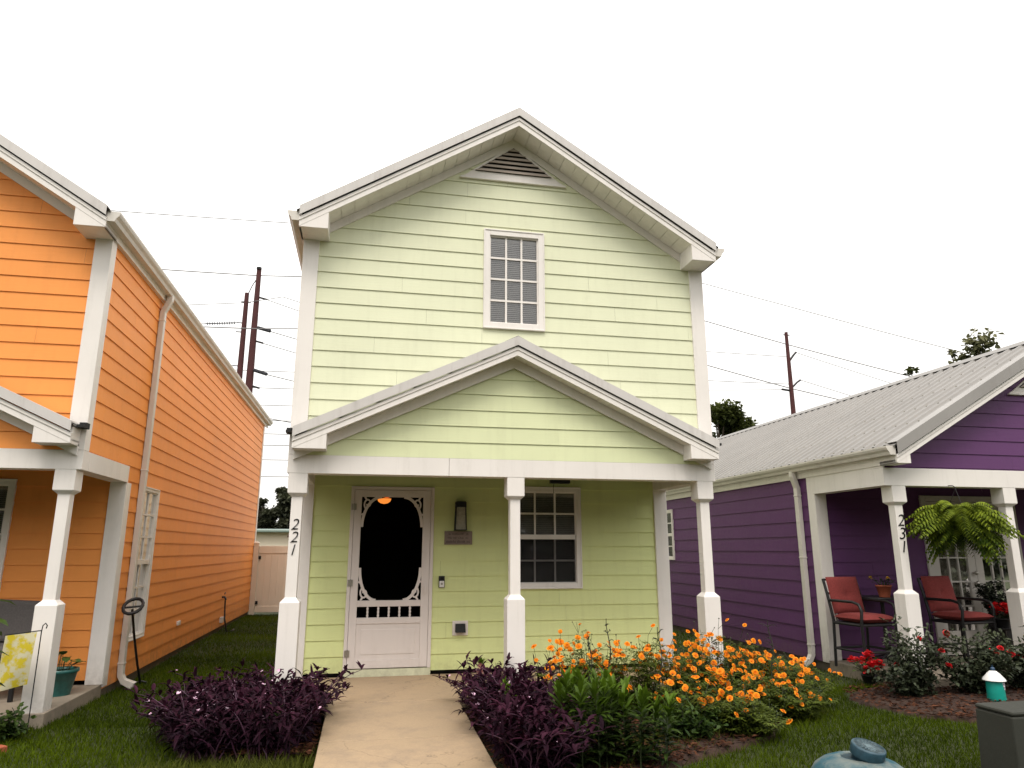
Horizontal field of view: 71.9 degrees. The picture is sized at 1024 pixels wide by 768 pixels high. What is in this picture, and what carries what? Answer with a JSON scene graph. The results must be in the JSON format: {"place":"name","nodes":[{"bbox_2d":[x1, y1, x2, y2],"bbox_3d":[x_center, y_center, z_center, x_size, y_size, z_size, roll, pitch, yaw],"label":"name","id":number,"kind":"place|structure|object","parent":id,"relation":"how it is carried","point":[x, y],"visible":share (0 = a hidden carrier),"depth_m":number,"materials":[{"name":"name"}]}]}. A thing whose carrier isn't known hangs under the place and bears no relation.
{"place":"outdoors","nodes":[
{"label":"outdoors","id":0,"kind":"place"},
{"bbox_2d":[0,599,14,686],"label":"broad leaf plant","id":1,"kind":"object","parent":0,"point":[3,621],"visible":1,"depth_m":5.90,"materials":[{"name":"green plant"}]},
{"bbox_2d":[0,611,980,767],"bbox_3d":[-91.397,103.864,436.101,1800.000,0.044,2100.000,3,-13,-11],"label":"ground","id":2,"kind":"structure","parent":0,"point":[490,753],"depth_m":6.11,"materials":[{"name":"green plant"}]},
{"bbox_2d":[0,745,6,752],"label":"edging brick","id":3,"kind":"object","parent":2,"relation":"on","point":[2,747],"visible":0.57,"depth_m":5.59,"materials":[{"name":"brick"}]},
{"bbox_2d":[0,702,36,743],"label":"border plant","id":4,"kind":"object","parent":2,"relation":"on","point":[10,729],"visible":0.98,"depth_m":5.87,"materials":[{"name":"green plant"}]},
{"bbox_2d":[0,623,47,734],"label":"garden flag","id":5,"kind":"object","parent":2,"relation":"on","point":[18,648],"visible":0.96,"depth_m":6.23,"materials":[{"name":"yellow fabric"}]},
{"bbox_2d":[121,597,146,682],"bbox_3d":[-4.406,3.030,8.276,0.234,1.042,0.799,3,-13,-11],"label":"hose hanger","id":6,"kind":"object","parent":2,"relation":"on","point":[132,612],"visible":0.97,"depth_m":8.19,"materials":[{"name":"black metal"}]},
{"bbox_2d":[0,134,272,728],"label":"orange house","id":7,"kind":"structure","parent":2,"relation":"on","point":[135,420],"depth_m":7.93,"materials":[{"name":"orange wood"}]},
{"bbox_2d":[0,479,17,588],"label":"window","id":8,"kind":"structure","parent":7,"relation":"in","point":[8,487],"depth_m":7.90,"materials":[{"name":"white paint"}]},
{"bbox_2d":[0,599,40,702],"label":"wicker chair","id":9,"kind":"object","parent":7,"relation":"on","point":[18,616],"visible":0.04,"depth_m":7.35,"materials":[{"name":"grey wicker"},{"name":"grey fabric"}]},
{"bbox_2d":[53,651,85,696],"bbox_3d":[-4.595,2.937,7.205,0.409,0.438,0.388,3,-13,-11],"label":"planter","id":10,"kind":"object","parent":7,"relation":"on","point":[65,676],"visible":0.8,"depth_m":7.12,"materials":[{"name":"ceramic"}]},
{"bbox_2d":[128,486,159,641],"bbox_3d":[-4.690,2.251,8.927,0.080,1.856,0.710,3,-13,-11],"label":"window","id":11,"kind":"structure","parent":7,"relation":"in","point":[151,505],"depth_m":9.09,"materials":[{"name":"white paint"}]},
{"bbox_2d":[224,600,233,631],"bbox_3d":[-5.564,4.592,13.999,0.262,0.587,0.296,-12,-18,42],"label":"garden hose","id":12,"kind":"object","parent":7,"relation":"hanging from","point":[224,617],"visible":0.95,"depth_m":13.91,"materials":[{"name":"black rubber"}]},
{"bbox_2d":[205,292,250,378],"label":"transmission pole","id":13,"kind":"object","parent":2,"relation":"on","point":[242,342],"visible":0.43,"depth_m":66.28,"materials":[{"name":"brown wood"}]},
{"bbox_2d":[189,297,297,304],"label":"power line","id":14,"kind":"object","parent":13,"relation":"attached to","point":[242,302],"visible":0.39,"depth_m":67.10,"materials":[{"name":"rubber"}]},
{"bbox_2d":[166,735,318,763],"bbox_3d":[-2.311,3.025,6.066,1.313,0.085,1.770,3,-13,-11],"label":"flower bed","id":15,"kind":"object","parent":2,"relation":"on","point":[203,757],"visible":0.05,"depth_m":5.44,"materials":[{"name":"brown soil"}]},
{"bbox_2d":[167,659,274,695],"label":"purple heart plant","id":16,"kind":"object","parent":15,"relation":"in","point":[219,670],"visible":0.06,"depth_m":6.92,"materials":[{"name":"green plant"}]},
{"bbox_2d":[125,660,364,761],"bbox_3d":[-2.228,2.730,5.963,1.920,0.591,2.404,3,-13,-11],"label":"purple heart plant","id":17,"kind":"object","parent":15,"relation":"on","point":[208,716],"visible":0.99,"depth_m":5.60,"materials":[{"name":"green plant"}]},
{"bbox_2d":[255,703,285,741],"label":"milkweed plant","id":18,"kind":"object","parent":15,"relation":"on","point":[275,713],"visible":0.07,"depth_m":5.76,"materials":[{"name":"green plant"}]},
{"bbox_2d":[245,267,270,392],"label":"transmission pole","id":19,"kind":"object","parent":2,"relation":"on","point":[251,370],"visible":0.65,"depth_m":66.47,"materials":[{"name":"brown wood"}]},
{"bbox_2d":[162,269,910,376],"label":"power line","id":20,"kind":"object","parent":19,"relation":"attached to","point":[705,321],"visible":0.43,"depth_m":77.09,"materials":[{"name":"rubber"}]},
{"bbox_2d":[248,541,287,614],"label":"vinyl gate","id":21,"kind":"structure","parent":2,"relation":"on","point":[268,581],"depth_m":17.73,"materials":[{"name":"beige plastic"}]},
{"bbox_2d":[257,497,278,528],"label":"tree","id":22,"kind":"object","parent":2,"relation":"on","point":[267,516],"visible":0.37,"depth_m":92.65,"materials":[{"name":"green plant"}]},
{"bbox_2d":[256,529,288,545],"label":"cream building","id":23,"kind":"structure","parent":2,"relation":"on","point":[271,537],"depth_m":30.37,"materials":[{"name":"white paint"}]},
{"bbox_2d":[257,486,289,528],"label":"tree","id":24,"kind":"object","parent":2,"relation":"on","point":[282,490],"visible":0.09,"depth_m":96.60,"materials":[{"name":"green plant"}]},
{"bbox_2d":[272,493,291,528],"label":"tree","id":25,"kind":"object","parent":2,"relation":"on","point":[283,508],"visible":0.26,"depth_m":91.88,"materials":[{"name":"green plant"}]},
{"bbox_2d":[313,699,495,767],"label":"front walk","id":26,"kind":"structure","parent":2,"relation":"on","point":[421,734],"depth_m":5.63,"materials":[{"name":"concrete"}]},
{"bbox_2d":[114,700,833,767],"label":"weeds","id":27,"kind":"object","parent":2,"relation":"on","point":[277,763],"visible":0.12,"depth_m":5.16,"materials":[{"name":"green plant"}]},
{"bbox_2d":[274,107,723,714],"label":"green house","id":28,"kind":"structure","parent":2,"relation":"on","point":[500,321],"depth_m":8.21,"materials":[{"name":"green wood"}]},
{"bbox_2d":[344,490,430,668],"bbox_3d":[-1.473,2.305,8.448,0.956,2.050,0.074,3,-13,-11],"label":"screen door","id":29,"kind":"structure","parent":28,"relation":"in","point":[388,583],"depth_m":8.47,"materials":[{"name":"paint"}]},
{"bbox_2d":[439,576,444,587],"bbox_3d":[-0.852,2.398,8.561,0.072,0.136,0.032,3,-13,-11],"label":"doorbell","id":30,"kind":"object","parent":28,"relation":"attached to","point":[441,581],"visible":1,"depth_m":8.55,"materials":[{"name":"white metal"}]},
{"bbox_2d":[444,531,471,544],"bbox_3d":[-0.663,1.901,8.723,0.344,0.162,0.016,3,-13,-11],"label":"wall plaque","id":31,"kind":"object","parent":28,"relation":"attached to","point":[457,537],"depth_m":8.72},
{"bbox_2d":[454,501,466,530],"bbox_3d":[-0.637,1.631,8.733,0.152,0.353,0.128,3,-13,-11],"label":"wall lantern","id":32,"kind":"object","parent":28,"relation":"attached to","point":[460,521],"depth_m":8.69,"materials":[{"name":"black metal"}]},
{"bbox_2d":[483,228,544,331],"bbox_3d":[0.009,-1.185,8.220,0.718,1.208,0.198,3,-13,-11],"label":"window","id":33,"kind":"structure","parent":28,"relation":"in","point":[513,261],"depth_m":8.20,"materials":[{"name":"white paint"}]},
{"bbox_2d":[520,486,582,588],"bbox_3d":[0.407,1.956,9.023,0.949,1.263,0.198,3,-13,-11],"label":"window","id":34,"kind":"structure","parent":28,"relation":"in","point":[550,522],"depth_m":8.98,"materials":[{"name":"white paint"}]},
{"bbox_2d":[549,480,569,492],"bbox_3d":[0.613,1.297,9.043,0.250,0.200,0.103,3,-13,-11],"label":"floodlight","id":35,"kind":"object","parent":28,"relation":"attached to","point":[559,481],"visible":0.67,"depth_m":9.02,"materials":[{"name":"black metal"}]},
{"bbox_2d":[468,710,783,767],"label":"flower bed","id":36,"kind":"object","parent":2,"relation":"on","point":[694,756],"visible":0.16,"depth_m":5.61,"materials":[{"name":"brown soil"}]},
{"bbox_2d":[476,657,488,673],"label":"pink bloom plant","id":37,"kind":"object","parent":36,"relation":"on","point":[480,661],"visible":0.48,"depth_m":6.84,"materials":[{"name":"green plant"}]},
{"bbox_2d":[499,676,515,711],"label":"milkweed plant","id":38,"kind":"object","parent":36,"relation":"on","point":[506,688],"visible":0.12,"depth_m":5.87,"materials":[{"name":"green plant"}]},
{"bbox_2d":[432,651,614,767],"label":"purple heart plant","id":39,"kind":"object","parent":36,"relation":"on","point":[527,731],"visible":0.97,"depth_m":5.12,"materials":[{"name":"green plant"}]},
{"bbox_2d":[527,639,611,715],"bbox_3d":[0.546,2.785,6.677,0.825,0.715,0.755,3,-13,-11],"label":"cosmos plant","id":40,"kind":"object","parent":36,"relation":"on","point":[561,657],"visible":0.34,"depth_m":6.70,"materials":[{"name":"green plant"}]},
{"bbox_2d":[546,664,629,767],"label":"milkweed plant","id":41,"kind":"object","parent":36,"relation":"on","point":[574,683],"visible":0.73,"depth_m":5.13,"materials":[{"name":"green plant"}]},
{"bbox_2d":[583,633,602,702],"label":"seed stalk","id":42,"kind":"object","parent":36,"relation":"on","point":[593,651],"visible":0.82,"depth_m":6.45,"materials":[{"name":"brown plant"}]},
{"bbox_2d":[553,621,635,711],"bbox_3d":[0.885,2.771,6.895,0.805,0.841,0.769,7,-15,-27],"label":"cosmos plant","id":43,"kind":"object","parent":36,"relation":"on","point":[566,645],"visible":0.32,"depth_m":6.89,"materials":[{"name":"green plant"}]},
{"bbox_2d":[599,621,614,669],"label":"seed stalk","id":44,"kind":"object","parent":36,"relation":"on","point":[609,646],"visible":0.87,"depth_m":6.49,"materials":[{"name":"brown plant"}]},
{"bbox_2d":[603,675,683,767],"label":"milkweed plant","id":45,"kind":"object","parent":36,"relation":"on","point":[621,696],"visible":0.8,"depth_m":5.18,"materials":[{"name":"green plant"}]},
{"bbox_2d":[601,624,686,717],"bbox_3d":[1.223,2.786,6.908,0.811,0.820,0.872,3,-13,-11],"label":"cosmos plant","id":46,"kind":"object","parent":36,"relation":"on","point":[646,678],"visible":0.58,"depth_m":6.77,"materials":[{"name":"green plant"}]},
{"bbox_2d":[652,627,669,695],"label":"seed stalk","id":47,"kind":"object","parent":36,"relation":"on","point":[661,666],"visible":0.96,"depth_m":6.51,"materials":[{"name":"brown plant"}]},
{"bbox_2d":[650,695,728,741],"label":"border plant","id":48,"kind":"object","parent":36,"relation":"on","point":[688,719],"visible":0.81,"depth_m":5.84,"materials":[{"name":"green plant"}]},
{"bbox_2d":[659,636,730,699],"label":"cosmos plant","id":49,"kind":"object","parent":36,"relation":"on","point":[714,672],"visible":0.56,"depth_m":6.83,"materials":[{"name":"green plant"}]},
{"bbox_2d":[649,657,756,721],"bbox_3d":[1.640,2.782,6.386,0.891,0.590,0.895,3,-13,-11],"label":"cosmos plant","id":50,"kind":"object","parent":36,"relation":"on","point":[698,690],"visible":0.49,"depth_m":6.35,"materials":[{"name":"orange plant"}]},
{"bbox_2d":[673,618,752,687],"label":"cosmos plant","id":51,"kind":"object","parent":36,"relation":"on","point":[715,652],"visible":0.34,"depth_m":7.14,"materials":[{"name":"orange plant"}]},
{"bbox_2d":[712,698,751,732],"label":"border plant","id":52,"kind":"object","parent":36,"relation":"on","point":[720,718],"visible":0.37,"depth_m":6.04,"materials":[{"name":"green plant"}]},
{"bbox_2d":[689,682,792,741],"bbox_3d":[1.980,2.832,6.166,0.894,0.408,0.762,-5,-14,21],"label":"cosmos plant","id":53,"kind":"object","parent":36,"relation":"on","point":[761,719],"visible":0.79,"depth_m":5.98,"materials":[{"name":"green plant"}]},
{"bbox_2d":[705,659,801,721],"bbox_3d":[2.194,2.846,6.600,0.890,0.565,0.756,3,-13,-11],"label":"cosmos plant","id":54,"kind":"object","parent":36,"relation":"on","point":[748,678],"visible":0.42,"depth_m":6.52,"materials":[{"name":"orange plant"}]},
{"bbox_2d":[721,633,805,692],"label":"cosmos plant","id":55,"kind":"object","parent":36,"relation":"on","point":[765,660],"visible":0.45,"depth_m":7.02,"materials":[{"name":"orange plant"}]},
{"bbox_2d":[758,620,782,678],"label":"seed stalk","id":56,"kind":"object","parent":36,"relation":"on","point":[772,658],"visible":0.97,"depth_m":6.95,"materials":[{"name":"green plant"}]},
{"bbox_2d":[752,667,837,721],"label":"cosmos plant","id":57,"kind":"object","parent":36,"relation":"on","point":[808,706],"visible":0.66,"depth_m":6.63,"materials":[{"name":"green plant"}]},
{"bbox_2d":[753,650,843,703],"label":"cosmos plant","id":58,"kind":"object","parent":36,"relation":"on","point":[801,662],"visible":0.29,"depth_m":7.30,"materials":[{"name":"orange plant"}]},
{"bbox_2d":[710,399,757,437],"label":"broadleaf tree","id":59,"kind":"object","parent":2,"relation":"on","point":[727,419],"visible":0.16,"depth_m":41.33,"materials":[{"name":"green plant"}]},
{"bbox_2d":[782,332,800,413],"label":"transmission pole","id":60,"kind":"object","parent":2,"relation":"on","point":[791,391],"visible":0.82,"depth_m":77.10,"materials":[{"name":"black wood"}]},
{"bbox_2d":[243,351,785,371],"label":"power line","id":61,"kind":"object","parent":60,"relation":"attached to","point":[707,351],"visible":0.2,"depth_m":76.37,"materials":[{"name":"rubber"}]},
{"bbox_2d":[253,380,782,388],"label":"power line","id":62,"kind":"object","parent":60,"relation":"attached to","point":[709,380],"visible":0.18,"depth_m":75.59,"materials":[{"name":"metal"}]},
{"bbox_2d":[204,326,837,399],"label":"power line","id":63,"kind":"object","parent":60,"relation":"attached to","point":[708,365],"visible":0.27,"depth_m":74.90,"materials":[{"name":"rubber"}]},
{"bbox_2d":[265,389,781,405],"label":"power line","id":64,"kind":"object","parent":60,"relation":"attached to","point":[288,405],"visible":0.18,"depth_m":68.72,"materials":[{"name":"metal"}]},
{"bbox_2d":[801,380,850,395],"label":"power line","id":65,"kind":"object","parent":60,"relation":"attached to","point":[824,387],"visible":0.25,"depth_m":78.09,"materials":[{"name":"metal"}]},
{"bbox_2d":[798,353,889,382],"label":"power line","id":66,"kind":"object","parent":60,"relation":"attached to","point":[842,367],"visible":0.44,"depth_m":79.58,"materials":[{"name":"metal"}]},
{"bbox_2d":[666,341,1023,686],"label":"purple house","id":67,"kind":"structure","parent":2,"relation":"on","point":[802,504],"depth_m":9.94,"materials":[{"name":"purple wood"}]},
{"bbox_2d":[667,509,674,559],"bbox_3d":[3.205,3.137,14.681,0.080,1.000,0.820,3,-13,-11],"label":"window","id":68,"kind":"structure","parent":67,"relation":"in","point":[671,542],"depth_m":14.46,"materials":[{"name":"white paint"}]},
{"bbox_2d":[821,577,900,665],"bbox_3d":[4.409,3.006,8.917,0.556,1.086,0.650,4,-14,-17],"label":"bar chair","id":69,"kind":"object","parent":67,"relation":"on","point":[846,599],"visible":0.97,"depth_m":9.02,"materials":[{"name":"red fabric"}]},
{"bbox_2d":[861,595,893,661],"bbox_3d":[4.883,3.212,9.238,0.620,0.830,0.620,3,-13,-11],"label":"bistro table","id":70,"kind":"object","parent":67,"relation":"on","point":[882,605],"visible":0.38,"depth_m":9.22,"materials":[{"name":"black metal"}]},
{"bbox_2d":[869,576,896,596],"bbox_3d":[4.888,2.657,9.275,0.288,0.267,0.371,11,-17,-38],"label":"flower pot","id":71,"kind":"object","parent":70,"relation":"on","point":[883,590],"visible":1,"depth_m":9.19,"materials":[{"name":"ceramic"}]},
{"bbox_2d":[925,502,985,654],"bbox_3d":[6.287,2.725,9.999,0.712,2.085,0.145,3,-13,-11],"label":"french door","id":72,"kind":"structure","parent":67,"relation":"in","point":[963,577],"depth_m":10.02,"materials":[{"name":"paint"}]},
{"bbox_2d":[916,576,1001,665],"bbox_3d":[5.811,3.071,9.193,0.556,1.086,0.650,4,-14,-17],"label":"bar chair","id":73,"kind":"object","parent":67,"relation":"on","point":[940,598],"visible":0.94,"depth_m":9.30,"materials":[{"name":"red fabric"}]},
{"bbox_2d":[905,485,1023,568],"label":"hanging fern","id":74,"kind":"object","parent":67,"relation":"hanging from","point":[942,525],"visible":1,"depth_m":8.26,"materials":[{"name":"plant"}]},
{"bbox_2d":[968,502,1009,645],"bbox_3d":[6.987,2.762,10.157,0.712,2.085,0.040,3,-13,-11],"label":"french door","id":75,"kind":"structure","parent":67,"relation":"in","point":[987,573],"depth_m":10.15,"materials":[{"name":"paint"}]},
{"bbox_2d":[989,627,1011,667],"bbox_3d":[6.276,3.340,8.973,0.320,0.460,0.320,3,-13,-11],"label":"plant stand","id":76,"kind":"object","parent":67,"relation":"on","point":[1004,630],"visible":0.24,"depth_m":8.96,"materials":[{"name":"black metal"}]},
{"bbox_2d":[989,601,1009,627],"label":"potted geranium","id":77,"kind":"object","parent":76,"relation":"on","point":[1002,621],"visible":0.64,"depth_m":8.99,"materials":[{"name":"red plant"}]},
{"bbox_2d":[811,738,902,767],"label":"fire hydrant","id":78,"kind":"object","parent":2,"relation":"on","point":[863,753],"visible":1,"depth_m":4.86,"materials":[{"name":"blue metal"}]},
{"bbox_2d":[847,649,885,686],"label":"potted geranium","id":79,"kind":"object","parent":2,"relation":"on","point":[867,678],"visible":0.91,"depth_m":8.35,"materials":[{"name":"red plant"}]},
{"bbox_2d":[902,366,919,375],"bbox_3d":[22.361,4.756,38.655,2.255,11.850,2.077,-2,-13,9],"label":"broadleaf tree","id":80,"kind":"object","parent":2,"relation":"on","point":[910,371],"visible":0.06,"depth_m":39.93,"materials":[{"name":"green plant"}]},
{"bbox_2d":[849,686,1023,723],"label":"mulch bed","id":81,"kind":"object","parent":2,"relation":"on","point":[943,708],"visible":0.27,"depth_m":7.25,"materials":[{"name":"brown wood"}]},
{"bbox_2d":[170,682,1023,767],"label":"bark mulch","id":82,"kind":"object","parent":81,"relation":"on","point":[310,744],"visible":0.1,"depth_m":5.84,"materials":[{"name":"brown wood"}]},
{"bbox_2d":[862,614,954,696],"bbox_3d":[4.347,2.965,7.696,0.973,0.892,0.735,3,-13,-11],"label":"rose bush","id":83,"kind":"object","parent":81,"relation":"on","point":[913,678],"visible":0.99,"depth_m":7.56,"materials":[{"name":"green plant"}]},
{"bbox_2d":[929,624,1023,693],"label":"rose bush","id":84,"kind":"object","parent":81,"relation":"on","point":[988,657],"visible":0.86,"depth_m":7.65,"materials":[{"name":"green plant"}]},
{"bbox_2d":[982,625,1023,689],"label":"rose bush","id":85,"kind":"object","parent":81,"relation":"on","point":[1018,678],"visible":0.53,"depth_m":7.92,"materials":[{"name":"green plant"}]},
{"bbox_2d":[946,349,960,363],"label":"broadleaf tree","id":86,"kind":"object","parent":2,"relation":"on","point":[952,353],"visible":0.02,"depth_m":40.73,"materials":[{"name":"green plant"}]},
{"bbox_2d":[951,328,1004,361],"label":"broadleaf tree","id":87,"kind":"object","parent":2,"relation":"on","point":[976,348],"visible":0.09,"depth_m":40.88,"materials":[{"name":"green plant"}]},
{"bbox_2d":[975,701,1023,767],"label":"utility box","id":88,"kind":"object","parent":2,"relation":"on","point":[1000,726],"visible":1,"depth_m":4.78,"materials":[{"name":"grey metal"}]},
{"bbox_2d":[982,666,1006,701],"bbox_3d":[5.024,3.114,7.351,0.216,0.360,0.216,3,-13,-11],"label":"bird feeder","id":89,"kind":"object","parent":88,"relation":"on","point":[995,683],"visible":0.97,"depth_m":7.29,"materials":[{"name":"teal plastic"}]},
{"bbox_2d":[0,0,1023,520],"label":"sky","id":90,"kind":"structure","parent":0,"point":[859,162],"materials":[{"name":"white"}]},
{"bbox_2d":[111,210,964,352],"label":"power line","id":91,"kind":"object","parent":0,"point":[702,283],"visible":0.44,"depth_m":78.61,"materials":[{"name":"rubber"}]},
{"bbox_2d":[986,618,1014,650],"bbox_3d":[6.628,3.438,9.547,0.360,0.530,0.360,3,-13,-11],"label":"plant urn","id":92,"kind":"object","parent":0,"point":[1009,634],"visible":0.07,"depth_m":9.45,"materials":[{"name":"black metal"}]},
{"bbox_2d":[972,577,1009,617],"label":"dark shrub","id":93,"kind":"object","parent":92,"relation":"on","point":[985,592],"visible":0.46,"depth_m":9.66,"materials":[{"name":"green plant"}]}
]}

